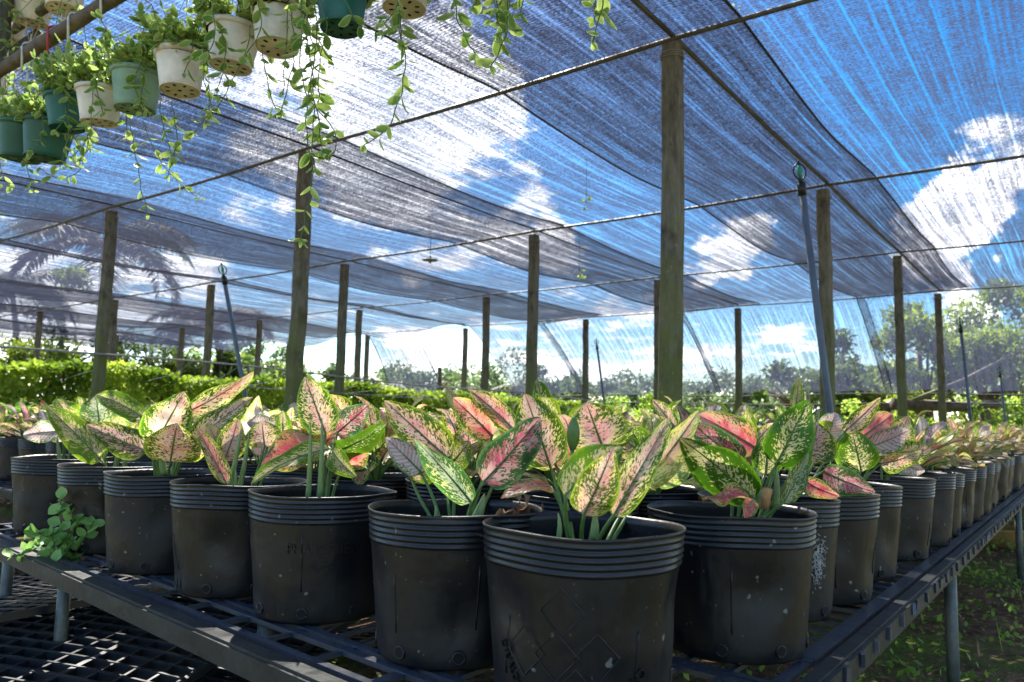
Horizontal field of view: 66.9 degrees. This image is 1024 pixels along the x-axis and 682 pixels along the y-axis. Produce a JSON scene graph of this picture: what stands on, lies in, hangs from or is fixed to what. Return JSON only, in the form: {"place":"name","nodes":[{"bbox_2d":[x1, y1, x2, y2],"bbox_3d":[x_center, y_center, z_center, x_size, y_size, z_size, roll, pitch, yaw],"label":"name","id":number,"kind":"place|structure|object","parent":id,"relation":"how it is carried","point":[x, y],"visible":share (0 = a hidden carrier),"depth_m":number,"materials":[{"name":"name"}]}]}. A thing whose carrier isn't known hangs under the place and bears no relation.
{"place":"outdoors","nodes":[
{"label":"outdoors","id":0,"kind":"place"},
{"bbox_2d":[0,498,1023,681],"bbox_3d":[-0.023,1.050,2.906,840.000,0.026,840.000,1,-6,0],"label":"ground","id":1,"kind":"structure","parent":0,"point":[1009,665],"depth_m":2.75,"materials":[{"name":"plant"}]},
{"bbox_2d":[0,0,41,98],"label":"support post","id":2,"kind":"object","parent":1,"relation":"on","point":[5,11],"visible":0.64,"depth_m":3.30,"materials":[{"name":"wood"}]},
{"bbox_2d":[12,2,48,34],"bbox_3d":[-1.001,-1.480,2.574,5.000,0.040,0.038,-3,-8,37],"label":"timber rail","id":3,"kind":"object","parent":2,"relation":"attached to","point":[42,11],"visible":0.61,"depth_m":3.33,"materials":[{"name":"wood"}]},
{"bbox_2d":[0,0,51,93],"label":"hanging pot","id":4,"kind":"object","parent":3,"relation":"hanging from","point":[26,16],"visible":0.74,"depth_m":3.32,"materials":[{"name":"plant"}]},
{"bbox_2d":[45,0,92,63],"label":"hanging pot","id":5,"kind":"object","parent":3,"relation":"hanging from","point":[62,9],"visible":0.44,"depth_m":3.17,"materials":[{"name":"plastic"}]},
{"bbox_2d":[0,0,126,77],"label":"timber rail","id":6,"kind":"object","parent":2,"relation":"attached to","point":[81,18],"visible":0.88,"depth_m":2.65,"materials":[{"name":"wood"}]},
{"bbox_2d":[0,42,40,192],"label":"hanging pot","id":7,"kind":"object","parent":6,"relation":"hanging from","point":[11,139],"visible":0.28,"depth_m":2.70,"materials":[{"name":"plastic"}]},
{"bbox_2d":[10,25,88,184],"bbox_3d":[-1.572,-0.807,2.650,0.250,0.575,0.303,5,-7,-30],"label":"hanging pot","id":8,"kind":"object","parent":6,"relation":"hanging from","point":[41,144],"visible":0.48,"depth_m":2.58,"materials":[{"name":"plastic"}]},
{"bbox_2d":[30,12,104,169],"bbox_3d":[-1.454,-0.818,2.554,0.260,0.569,0.246,-3,-7,33],"label":"hanging pot","id":9,"kind":"object","parent":6,"relation":"hanging from","point":[58,94],"visible":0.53,"depth_m":2.50,"materials":[{"name":"plastic"}]},
{"bbox_2d":[50,0,133,163],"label":"hanging pot","id":10,"kind":"object","parent":6,"relation":"hanging from","point":[80,77],"visible":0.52,"depth_m":2.37,"materials":[{"name":"plastic"}]},
{"bbox_2d":[84,0,204,219],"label":"hanging pot","id":11,"kind":"object","parent":6,"relation":"hanging from","point":[131,69],"visible":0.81,"depth_m":2.24,"materials":[{"name":"plastic"}]},
{"bbox_2d":[128,0,221,181],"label":"hanging pot","id":12,"kind":"object","parent":6,"relation":"hanging from","point":[171,39],"visible":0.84,"depth_m":2.10,"materials":[{"name":"plastic"}]},
{"bbox_2d":[184,0,273,128],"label":"hanging pot","id":13,"kind":"object","parent":6,"relation":"hanging from","point":[227,35],"visible":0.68,"depth_m":1.95,"materials":[{"name":"plant"}]},
{"bbox_2d":[235,0,317,118],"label":"hanging pot","id":14,"kind":"object","parent":6,"relation":"hanging from","point":[275,30],"visible":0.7,"depth_m":1.84,"materials":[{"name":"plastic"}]},
{"bbox_2d":[282,0,382,247],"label":"hanging pot","id":15,"kind":"object","parent":6,"relation":"hanging from","point":[341,19],"visible":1,"depth_m":1.71,"materials":[{"name":"plant"}]},
{"bbox_2d":[360,0,430,152],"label":"vine","id":16,"kind":"object","parent":6,"relation":"hanging from","point":[397,10],"visible":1,"depth_m":1.59,"materials":[{"name":"plant"}]},
{"bbox_2d":[436,0,523,60],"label":"vine","id":17,"kind":"object","parent":6,"relation":"hanging from","point":[475,8],"visible":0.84,"depth_m":1.52,"materials":[{"name":"plant"}]},
{"bbox_2d":[474,0,534,75],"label":"vine","id":18,"kind":"object","parent":6,"relation":"hanging from","point":[501,15],"visible":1,"depth_m":1.44,"materials":[{"name":"plant"}]},
{"bbox_2d":[582,0,616,50],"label":"vine","id":19,"kind":"object","parent":6,"relation":"hanging from","point":[601,9],"visible":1,"depth_m":1.35,"materials":[{"name":"plant"}]},
{"bbox_2d":[0,480,81,561],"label":"plant bench","id":20,"kind":"object","parent":1,"relation":"on","point":[5,489],"visible":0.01,"depth_m":3.12,"materials":[{"name":"metal"}]},
{"bbox_2d":[0,403,38,479],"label":"potted aglaonema","id":21,"kind":"object","parent":20,"relation":"on","point":[8,447],"visible":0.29,"depth_m":3.55,"materials":[{"name":"black plastic"}]},
{"bbox_2d":[15,395,64,455],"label":"potted aglaonema","id":22,"kind":"object","parent":20,"relation":"on","point":[26,447],"visible":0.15,"depth_m":3.39,"materials":[{"name":"black plastic"}]},
{"bbox_2d":[0,331,146,404],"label":"leafy tree","id":23,"kind":"object","parent":1,"relation":"on","point":[24,355],"visible":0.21,"depth_m":19.42,"materials":[{"name":"green plant"}]},
{"bbox_2d":[90,210,118,398],"bbox_3d":[-3.946,0.082,7.442,0.128,2.767,0.127,-3,-7,37],"label":"support post","id":24,"kind":"object","parent":1,"relation":"on","point":[111,218],"visible":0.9,"depth_m":7.45,"materials":[{"name":"wood"}]},
{"bbox_2d":[91,319,212,402],"bbox_3d":[-9.954,1.087,22.282,3.306,3.800,6.690,0,-6,13],"label":"leafy tree","id":25,"kind":"object","parent":1,"relation":"on","point":[150,362],"visible":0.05,"depth_m":21.62,"materials":[{"name":"green plant"}]},
{"bbox_2d":[200,284,215,392],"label":"support post","id":26,"kind":"object","parent":1,"relation":"on","point":[208,336],"visible":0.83,"depth_m":11.58,"materials":[{"name":"wood"}]},
{"bbox_2d":[0,154,1023,316],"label":"cross pipe","id":27,"kind":"object","parent":26,"relation":"on","point":[795,190],"visible":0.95,"depth_m":7.50,"materials":[{"name":"metal"}]},
{"bbox_2d":[0,180,581,315],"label":"long pipe","id":28,"kind":"object","parent":27,"relation":"on","point":[244,236],"visible":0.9,"depth_m":8.28,"materials":[{"name":"metal"}]},
{"bbox_2d":[0,172,600,393],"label":"shade net","id":29,"kind":"object","parent":28,"relation":"hanging from","point":[128,252],"visible":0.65,"depth_m":11.33,"materials":[{"name":"grey"}]},
{"bbox_2d":[630,0,939,289],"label":"long pipe","id":30,"kind":"object","parent":27,"relation":"on","point":[687,50],"visible":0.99,"depth_m":4.89,"materials":[{"name":"metal"}]},
{"bbox_2d":[6,0,963,392],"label":"shade net","id":31,"kind":"object","parent":30,"relation":"hanging from","point":[382,74],"visible":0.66,"depth_m":6.11,"materials":[{"name":"grey"}]},
{"bbox_2d":[217,263,248,409],"bbox_3d":[-1.681,0.367,4.890,0.049,1.671,0.482,-3,-8,37],"label":"sprinkler riser","id":32,"kind":"object","parent":1,"relation":"on","point":[232,323],"visible":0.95,"depth_m":4.83,"materials":[{"name":"grey plastic"}]},
{"bbox_2d":[164,347,314,406],"bbox_3d":[-7.274,1.493,21.916,4.085,2.870,4.079,1,-6,0],"label":"distant tree","id":33,"kind":"object","parent":1,"relation":"on","point":[192,368],"visible":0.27,"depth_m":21.57,"materials":[{"name":"green plant"}]},
{"bbox_2d":[194,628,375,681],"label":"lattice tray","id":34,"kind":"object","parent":1,"relation":"on","point":[315,651],"visible":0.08,"depth_m":2.31,"materials":[{"name":"plastic"}]},
{"bbox_2d":[196,620,357,681],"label":"lattice tray","id":35,"kind":"object","parent":34,"relation":"on","point":[290,642],"visible":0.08,"depth_m":2.09,"materials":[{"name":"plastic"}]},
{"bbox_2d":[0,578,256,681],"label":"lattice tray","id":36,"kind":"object","parent":35,"relation":"on","point":[99,645],"visible":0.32,"depth_m":1.80,"materials":[{"name":"plastic"}]},
{"bbox_2d":[0,358,580,414],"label":"creeper hedge","id":37,"kind":"object","parent":1,"relation":"on","point":[133,374],"visible":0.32,"depth_m":8.86,"materials":[{"name":"green plant"}]},
{"bbox_2d":[285,151,314,411],"bbox_3d":[-1.570,-0.054,5.658,0.128,2.767,0.127,-3,-7,36],"label":"support post","id":38,"kind":"object","parent":1,"relation":"on","point":[298,327],"visible":0.55,"depth_m":5.66,"materials":[{"name":"wood"}]},
{"bbox_2d":[334,263,348,396],"bbox_3d":[-2.175,0.369,9.794,0.128,2.767,0.128,-4,-8,41],"label":"support post","id":39,"kind":"object","parent":1,"relation":"on","point":[341,330],"visible":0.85,"depth_m":9.81,"materials":[{"name":"wood"}]},
{"bbox_2d":[353,310,362,397],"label":"support post","id":40,"kind":"object","parent":1,"relation":"on","point":[358,344],"visible":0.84,"depth_m":13.95,"materials":[{"name":"wood"}]},
{"bbox_2d":[16,240,1023,343],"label":"cross pipe","id":41,"kind":"object","parent":40,"relation":"on","point":[1017,241],"visible":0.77,"depth_m":10.65,"materials":[{"name":"metal"}]},
{"bbox_2d":[0,303,287,351],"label":"shade net","id":42,"kind":"object","parent":41,"relation":"hanging from","point":[7,310],"visible":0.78,"depth_m":18.33,"materials":[{"name":"grey"}]},
{"bbox_2d":[461,328,467,391],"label":"support post","id":43,"kind":"object","parent":1,"relation":"on","point":[464,360],"visible":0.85,"depth_m":16.32,"materials":[{"name":"wood"}]},
{"bbox_2d":[127,285,1023,351],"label":"cross pipe","id":44,"kind":"object","parent":43,"relation":"on","point":[727,307],"visible":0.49,"depth_m":12.72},
{"bbox_2d":[0,319,224,354],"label":"shade net","id":45,"kind":"object","parent":44,"relation":"hanging from","point":[27,336],"visible":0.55,"depth_m":20.87,"materials":[{"name":"grey"}]},
{"bbox_2d":[0,278,367,345],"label":"shade net","id":46,"kind":"object","parent":44,"relation":"hanging from","point":[243,330],"visible":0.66,"depth_m":16.32,"materials":[{"name":"grey"}]},
{"bbox_2d":[370,336,436,399],"bbox_3d":[-2.379,0.601,17.758,1.955,1.545,0.868,-4,-8,42],"label":"shade net","id":47,"kind":"object","parent":44,"relation":"hanging from","point":[402,349],"visible":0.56,"depth_m":17.84,"materials":[{"name":"grey"}]},
{"bbox_2d":[442,361,499,394],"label":"distant tree","id":48,"kind":"object","parent":1,"relation":"on","point":[450,375],"visible":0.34,"depth_m":47.25,"materials":[{"name":"green plant"}]},
{"bbox_2d":[481,296,489,388],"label":"support post","id":49,"kind":"object","parent":1,"relation":"on","point":[485,344],"visible":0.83,"depth_m":12.18,"materials":[{"name":"wood"}]},
{"bbox_2d":[0,486,1023,681],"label":"plant bench","id":50,"kind":"object","parent":1,"relation":"on","point":[262,655],"visible":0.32,"depth_m":1.25,"materials":[{"name":"metal"}]},
{"bbox_2d":[2,486,104,563],"bbox_3d":[-1.007,0.420,1.716,0.228,0.193,0.111,1,-6,0],"label":"leafy sprig","id":51,"kind":"object","parent":50,"relation":"on","point":[59,541],"visible":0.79,"depth_m":1.70,"materials":[{"name":"green plant"}]},
{"bbox_2d":[10,399,112,533],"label":"potted aglaonema","id":52,"kind":"object","parent":50,"relation":"on","point":[34,486],"visible":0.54,"depth_m":1.99,"materials":[{"name":"black plastic"}]},
{"bbox_2d":[46,395,168,554],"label":"potted aglaonema","id":53,"kind":"object","parent":50,"relation":"on","point":[82,482],"visible":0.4,"depth_m":1.77,"materials":[{"name":"black plastic"}]},
{"bbox_2d":[86,372,253,574],"bbox_3d":[-0.723,0.263,1.628,0.318,0.409,0.241,4,-6,-22],"label":"potted aglaonema","id":54,"kind":"object","parent":50,"relation":"on","point":[138,528],"visible":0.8,"depth_m":1.55,"materials":[{"name":"black plastic"}]},
{"bbox_2d":[169,411,305,598],"bbox_3d":[-0.504,0.291,1.453,0.255,0.326,0.264,-4,-8,43],"label":"potted aglaonema","id":55,"kind":"object","parent":50,"relation":"on","point":[211,533],"visible":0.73,"depth_m":1.34,"materials":[{"name":"black plastic"}]},
{"bbox_2d":[224,405,295,476],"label":"potted aglaonema","id":56,"kind":"object","parent":50,"relation":"on","point":[251,466],"visible":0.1,"depth_m":2.05,"materials":[{"name":"plant"}]},
{"bbox_2d":[266,420,362,483],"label":"potted aglaonema","id":57,"kind":"object","parent":50,"relation":"on","point":[300,472],"visible":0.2,"depth_m":1.80,"materials":[{"name":"plant"}]},
{"bbox_2d":[248,377,396,624],"bbox_3d":[-0.328,0.250,1.317,0.241,0.386,0.303,4,-7,-27],"label":"potted aglaonema","id":58,"kind":"object","parent":50,"relation":"on","point":[311,554],"visible":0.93,"depth_m":1.20,"materials":[{"name":"black plastic"}]},
{"bbox_2d":[327,394,425,499],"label":"potted aglaonema","id":59,"kind":"object","parent":50,"relation":"on","point":[373,474],"visible":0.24,"depth_m":1.69,"materials":[{"name":"plant"}]},
{"bbox_2d":[368,389,541,670],"bbox_3d":[-0.087,0.246,1.135,0.242,0.368,0.343,2,-6,-9],"label":"potted aglaonema","id":60,"kind":"object","parent":50,"relation":"on","point":[431,598],"visible":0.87,"depth_m":1.00,"materials":[{"name":"black plastic"}]},
{"bbox_2d":[405,384,542,499],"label":"potted aglaonema","id":61,"kind":"object","parent":50,"relation":"on","point":[452,424],"visible":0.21,"depth_m":1.50,"materials":[{"name":"plant"}]},
{"bbox_2d":[520,380,598,485],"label":"potted aglaonema","id":62,"kind":"object","parent":50,"relation":"on","point":[541,391],"visible":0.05,"depth_m":1.71,"materials":[{"name":"plant"}]},
{"bbox_2d":[483,402,640,516],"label":"potted aglaonema","id":63,"kind":"object","parent":50,"relation":"on","point":[548,500],"visible":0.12,"depth_m":1.32,"materials":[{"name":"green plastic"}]},
{"bbox_2d":[482,393,699,681],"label":"potted aglaonema","id":64,"kind":"object","parent":50,"relation":"on","point":[585,591],"visible":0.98,"depth_m":0.85,"materials":[{"name":"black plastic"}]},
{"bbox_2d":[622,400,706,518],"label":"potted aglaonema","id":65,"kind":"object","parent":50,"relation":"on","point":[677,492],"visible":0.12,"depth_m":1.54,"materials":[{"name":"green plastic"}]},
{"bbox_2d":[647,377,836,664],"bbox_3d":[0.351,0.241,1.134,0.301,0.396,0.256,2,-6,-6],"label":"potted aglaonema","id":66,"kind":"object","parent":50,"relation":"on","point":[742,591],"visible":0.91,"depth_m":1.05,"materials":[{"name":"black plastic"}]},
{"bbox_2d":[705,401,787,485],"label":"potted aglaonema","id":67,"kind":"object","parent":50,"relation":"on","point":[749,416],"visible":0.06,"depth_m":1.95,"materials":[{"name":"green plant"}]},
{"bbox_2d":[697,397,880,622],"bbox_3d":[0.492,0.283,1.395,0.352,0.373,0.240,6,-8,-38],"label":"potted aglaonema","id":68,"kind":"object","parent":50,"relation":"on","point":[835,483],"visible":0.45,"depth_m":1.31,"materials":[{"name":"black plastic"}]},
{"bbox_2d":[762,411,908,605],"bbox_3d":[0.610,0.310,1.529,0.242,0.352,0.341,-4,-8,41],"label":"potted aglaonema","id":69,"kind":"object","parent":50,"relation":"on","point":[872,443],"visible":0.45,"depth_m":1.40,"materials":[{"name":"black plastic"}]},
{"bbox_2d":[785,422,920,580],"bbox_3d":[0.735,0.340,1.718,0.243,0.337,0.239,5,-7,-30],"label":"potted aglaonema","id":70,"kind":"object","parent":50,"relation":"on","point":[887,546],"visible":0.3,"depth_m":1.63,"materials":[{"name":"black plastic"}]},
{"bbox_2d":[860,416,936,560],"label":"potted aglaonema","id":71,"kind":"object","parent":50,"relation":"on","point":[917,503],"visible":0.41,"depth_m":1.88,"materials":[{"name":"black plastic"}]},
{"bbox_2d":[863,410,975,546],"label":"potted aglaonema","id":72,"kind":"object","parent":50,"relation":"on","point":[942,518],"visible":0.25,"depth_m":2.12,"materials":[{"name":"black plastic"}]},
{"bbox_2d":[879,415,964,535],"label":"potted aglaonema","id":73,"kind":"object","parent":50,"relation":"on","point":[932,430],"visible":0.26,"depth_m":2.37,"materials":[{"name":"black plastic"}]},
{"bbox_2d":[924,431,976,527],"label":"potted aglaonema","id":74,"kind":"object","parent":50,"relation":"on","point":[967,504],"visible":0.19,"depth_m":2.54,"materials":[{"name":"black plastic"}]},
{"bbox_2d":[936,421,998,521],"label":"potted aglaonema","id":75,"kind":"object","parent":50,"relation":"on","point":[979,490],"visible":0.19,"depth_m":2.75,"materials":[{"name":"black plastic"}]},
{"bbox_2d":[942,418,995,514],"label":"potted aglaonema","id":76,"kind":"object","parent":50,"relation":"on","point":[989,484],"visible":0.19,"depth_m":2.98,"materials":[{"name":"black plastic"}]},
{"bbox_2d":[941,421,1006,508],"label":"potted aglaonema","id":77,"kind":"object","parent":50,"relation":"on","point":[978,426],"visible":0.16,"depth_m":3.20,"materials":[{"name":"black plastic"}]},
{"bbox_2d":[525,234,539,395],"bbox_3d":[0.206,0.234,8.023,0.128,2.767,0.127,-4,-8,39],"label":"support post","id":78,"kind":"object","parent":1,"relation":"on","point":[532,314],"visible":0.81,"depth_m":8.04,"materials":[{"name":"wood"}]},
{"bbox_2d":[581,319,588,403],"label":"support post","id":79,"kind":"object","parent":1,"relation":"on","point":[585,364],"visible":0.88,"depth_m":14.52,"materials":[{"name":"wood"}]},
{"bbox_2d":[0,345,589,400],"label":"wire","id":80,"kind":"object","parent":79,"relation":"attached to","point":[50,350],"visible":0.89,"depth_m":8.35,"materials":[{"name":"metal"}]},
{"bbox_2d":[653,279,659,413],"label":"support post","id":81,"kind":"object","parent":1,"relation":"on","point":[656,284],"visible":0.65,"depth_m":10.43,"materials":[{"name":"wood"}]},
{"bbox_2d":[658,40,684,410],"bbox_3d":[0.801,-0.189,3.894,0.128,2.767,0.127,-4,-8,41],"label":"support post","id":82,"kind":"object","parent":1,"relation":"on","point":[670,339],"visible":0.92,"depth_m":3.90,"materials":[{"name":"wood"}]},
{"bbox_2d":[356,509,1023,681],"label":"weeds","id":83,"kind":"object","parent":1,"relation":"on","point":[909,669],"visible":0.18,"depth_m":2.71,"materials":[{"name":"green plant"}]},
{"bbox_2d":[686,373,789,418],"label":"distant tree","id":84,"kind":"object","parent":1,"relation":"on","point":[748,400],"visible":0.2,"depth_m":40.12,"materials":[{"name":"green plant"}]},
{"bbox_2d":[734,308,742,411],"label":"support post","id":85,"kind":"object","parent":1,"relation":"on","point":[738,364],"visible":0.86,"depth_m":12.76,"materials":[{"name":"wood"}]},
{"bbox_2d":[750,350,863,420],"bbox_3d":[13.040,2.469,33.565,4.291,4.252,5.541,1,-6,0],"label":"distant tree","id":86,"kind":"object","parent":1,"relation":"on","point":[771,408],"visible":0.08,"depth_m":34.48,"materials":[{"name":"green plant"}]},
{"bbox_2d":[791,160,834,460],"bbox_3d":[1.236,0.191,3.041,0.434,1.758,0.042,7,-8,-42],"label":"sprinkler riser","id":87,"kind":"object","parent":1,"relation":"on","point":[801,189],"visible":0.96,"depth_m":3.01,"materials":[{"name":"grey plastic"}]},
{"bbox_2d":[816,188,835,415],"bbox_3d":[2.551,0.100,6.271,0.128,2.767,0.128,-4,-8,40],"label":"support post","id":88,"kind":"object","parent":1,"relation":"on","point":[823,229],"visible":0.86,"depth_m":6.30,"materials":[{"name":"wood"}]},
{"bbox_2d":[762,359,928,422],"bbox_3d":[13.284,2.376,29.996,5.950,3.726,6.595,1,-6,0],"label":"distant tree","id":89,"kind":"object","parent":1,"relation":"on","point":[839,398],"visible":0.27,"depth_m":28.19,"materials":[{"name":"green plant"}]},
{"bbox_2d":[892,255,906,417],"bbox_3d":[4.342,0.388,8.634,0.128,2.767,0.128,-3,-7,31],"label":"support post","id":90,"kind":"object","parent":1,"relation":"on","point":[900,363],"visible":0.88,"depth_m":8.64,"materials":[{"name":"wood"}]},
{"bbox_2d":[791,328,1021,417],"bbox_3d":[14.225,1.715,28.003,4.636,5.040,8.053,7,-8,-44],"label":"distant tree","id":91,"kind":"object","parent":1,"relation":"on","point":[885,407],"visible":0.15,"depth_m":28.67,"materials":[{"name":"green plant"}]},
{"bbox_2d":[876,336,975,423],"bbox_3d":[7.541,1.128,14.450,2.539,2.662,1.711,5,-7,-30],"label":"leafy tree","id":92,"kind":"object","parent":1,"relation":"on","point":[930,414],"visible":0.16,"depth_m":14.08,"materials":[{"name":"green plant"}]},
{"bbox_2d":[933,293,946,421],"bbox_3d":[6.085,0.673,10.972,0.128,2.767,0.128,-3,-7,34],"label":"support post","id":93,"kind":"object","parent":1,"relation":"on","point":[937,299],"visible":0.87,"depth_m":10.98,"materials":[{"name":"wood"}]},
{"bbox_2d":[869,281,1023,425],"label":"leafy tree","id":94,"kind":"object","parent":1,"relation":"on","point":[962,416],"visible":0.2,"depth_m":14.51,"materials":[{"name":"green plant"}]},
{"bbox_2d":[960,396,1023,420],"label":"green bush","id":95,"kind":"object","parent":1,"relation":"on","point":[1011,407],"visible":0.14,"depth_m":12.29,"materials":[{"name":"green plant"}]},
{"bbox_2d":[889,398,1023,411],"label":"rail","id":96,"kind":"object","parent":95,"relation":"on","point":[920,405],"visible":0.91,"depth_m":12.61,"materials":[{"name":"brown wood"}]},
{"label":"support post","id":97,"kind":"object","parent":1,"relation":"on","visible":0},
{"bbox_2d":[0,0,818,241],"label":"cross pipe","id":98,"kind":"object","parent":97,"relation":"on","point":[655,44],"visible":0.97,"depth_m":4.70,"materials":[{"name":"metal"}]},
{"bbox_2d":[0,238,470,338],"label":"shade net","id":99,"kind":"object","parent":98,"relation":"hanging from","point":[244,294],"visible":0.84,"depth_m":13.02,"materials":[{"name":"grey"}]},
{"bbox_2d":[0,27,759,393],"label":"shade net","id":100,"kind":"object","parent":98,"relation":"hanging from","point":[238,241],"visible":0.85,"depth_m":8.12,"materials":[{"name":"grey"}]},
{"bbox_2d":[363,0,1023,393],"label":"shade net","id":101,"kind":"object","parent":98,"relation":"hanging from","point":[1009,184],"visible":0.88,"depth_m":5.05,"materials":[{"name":"grey"}]},
{"bbox_3d":[-1.224,0.825,2.003,0.589,0.072,1.010,-4,-12,22],"label":"lattice tray","id":102,"kind":"object","parent":1,"relation":"on","visible":0},
{"bbox_2d":[0,560,170,585],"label":"lattice tray","id":103,"kind":"object","parent":102,"relation":"on","point":[25,579],"visible":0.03,"depth_m":2.58,"materials":[{"name":"plastic"}]},
{"bbox_2d":[0,583,174,622],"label":"lattice tray","id":104,"kind":"object","parent":103,"relation":"on","point":[28,600],"visible":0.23,"depth_m":1.98,"materials":[{"name":"plastic"}]},
{"bbox_2d":[0,0,1023,426],"label":"sky","id":105,"kind":"structure","parent":0,"point":[442,346],"materials":[{"name":"blue"}]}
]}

